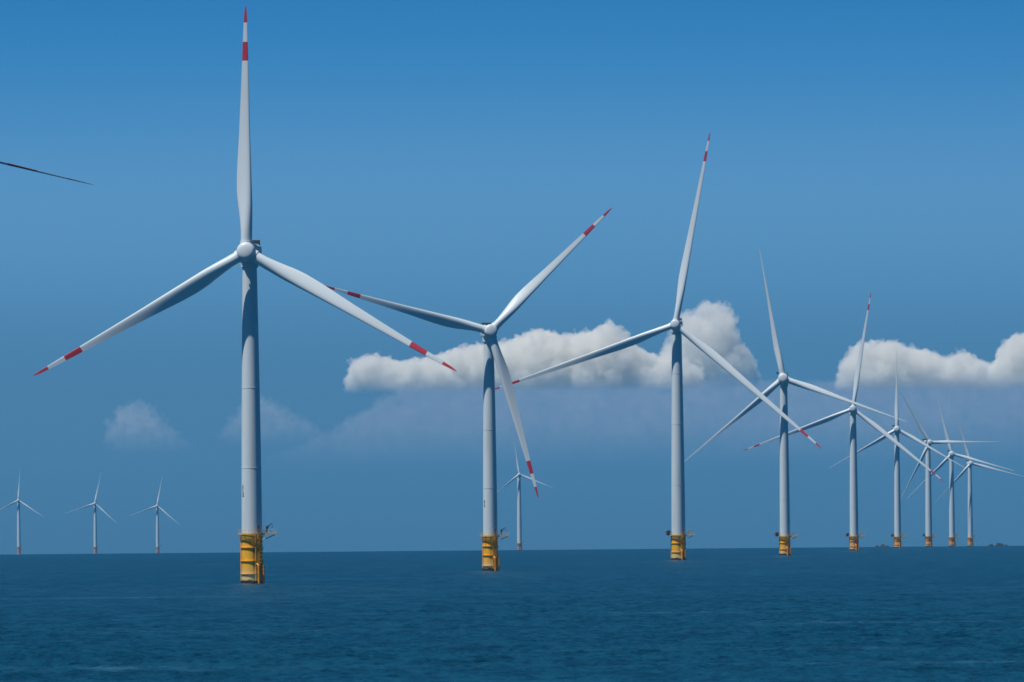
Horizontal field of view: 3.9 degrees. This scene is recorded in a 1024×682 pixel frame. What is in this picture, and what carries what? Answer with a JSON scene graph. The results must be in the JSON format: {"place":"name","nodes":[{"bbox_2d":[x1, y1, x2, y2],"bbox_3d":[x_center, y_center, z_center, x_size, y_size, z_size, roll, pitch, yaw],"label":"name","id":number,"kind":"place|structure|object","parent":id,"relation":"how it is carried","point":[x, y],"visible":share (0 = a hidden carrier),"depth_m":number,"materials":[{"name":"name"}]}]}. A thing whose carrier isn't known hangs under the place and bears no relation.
{"place":"outdoors","nodes":[
{"label":"outdoors","id":0,"kind":"place"},
{"bbox_2d":[0,546,1023,681],"bbox_3d":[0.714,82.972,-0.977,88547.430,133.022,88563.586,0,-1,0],"label":"sea","id":1,"kind":"structure","parent":0,"point":[902,614],"depth_m":2632.32,"materials":[{"name":"liquid"}]},
{"bbox_2d":[0,474,41,553],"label":"wind turbine","id":2,"kind":"object","parent":1,"relation":"in","point":[18,546],"visible":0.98,"depth_m":24890.08,"materials":[{"name":"paint"}]},
{"bbox_2d":[0,161,92,184],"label":"wind turbine","id":3,"kind":"object","parent":1,"relation":"in","point":[9,164],"visible":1,"depth_m":2640.29,"materials":[{"name":"paint"}]},
{"bbox_2d":[67,475,112,553],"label":"wind turbine","id":4,"kind":"object","parent":1,"relation":"in","point":[95,546],"visible":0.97,"depth_m":26237.85,"materials":[{"name":"paint"}]},
{"bbox_2d":[130,480,175,552],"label":"wind turbine","id":5,"kind":"object","parent":1,"relation":"in","point":[157,528],"visible":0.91,"depth_m":27332.36,"materials":[{"name":"paint"}]},
{"bbox_2d":[33,6,455,583],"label":"wind turbine","id":6,"kind":"object","parent":1,"relation":"in","point":[248,255],"visible":0.99,"depth_m":4314.80,"materials":[{"name":"paint"}]},
{"bbox_2d":[326,208,611,570],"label":"wind turbine","id":7,"kind":"object","parent":1,"relation":"in","point":[490,537],"visible":0.98,"depth_m":5392.67,"materials":[{"name":"paint"}]},
{"bbox_2d":[497,441,552,549],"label":"wind turbine","id":8,"kind":"object","parent":1,"relation":"in","point":[519,525],"visible":0.98,"depth_m":18768.86,"materials":[{"name":"paint"}]},
{"bbox_2d":[495,134,821,559],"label":"wind turbine","id":9,"kind":"object","parent":1,"relation":"in","point":[678,535],"visible":0.98,"depth_m":7002.25,"materials":[{"name":"paint"}]},
{"bbox_2d":[684,253,906,554],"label":"wind turbine","id":10,"kind":"object","parent":1,"relation":"in","point":[783,380],"visible":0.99,"depth_m":8072.32,"materials":[{"name":"paint"}]},
{"bbox_2d":[743,294,942,550],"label":"wind turbine","id":11,"kind":"object","parent":1,"relation":"in","point":[853,411],"visible":1,"depth_m":10076.03,"materials":[{"name":"paint"}]},
{"bbox_2d":[831,355,964,547],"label":"wind turbine","id":12,"kind":"object","parent":1,"relation":"in","point":[897,431],"visible":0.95,"depth_m":12016.58,"materials":[{"name":"paint"}]},
{"bbox_2d":[894,381,997,546],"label":"wind turbine","id":13,"kind":"object","parent":1,"relation":"in","point":[927,535],"visible":0.94,"depth_m":13679.19,"materials":[{"name":"paint"}]},
{"bbox_2d":[913,391,1013,545],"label":"wind turbine","id":14,"kind":"object","parent":1,"relation":"in","point":[951,455],"visible":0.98,"depth_m":15441.51,"materials":[{"name":"paint"}]},
{"bbox_2d":[939,410,1020,545],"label":"wind turbine","id":15,"kind":"object","parent":1,"relation":"in","point":[969,464],"visible":0.99,"depth_m":17218.83,"materials":[{"name":"paint"}]},
{"bbox_2d":[988,543,1007,545],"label":"islet","id":16,"kind":"object","parent":1,"relation":"on","point":[999,544],"visible":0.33,"depth_m":19993.94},
{"bbox_2d":[0,0,1023,554],"label":"sky","id":17,"kind":"structure","parent":0,"point":[437,156],"materials":[{"name":"blue"}]}
]}

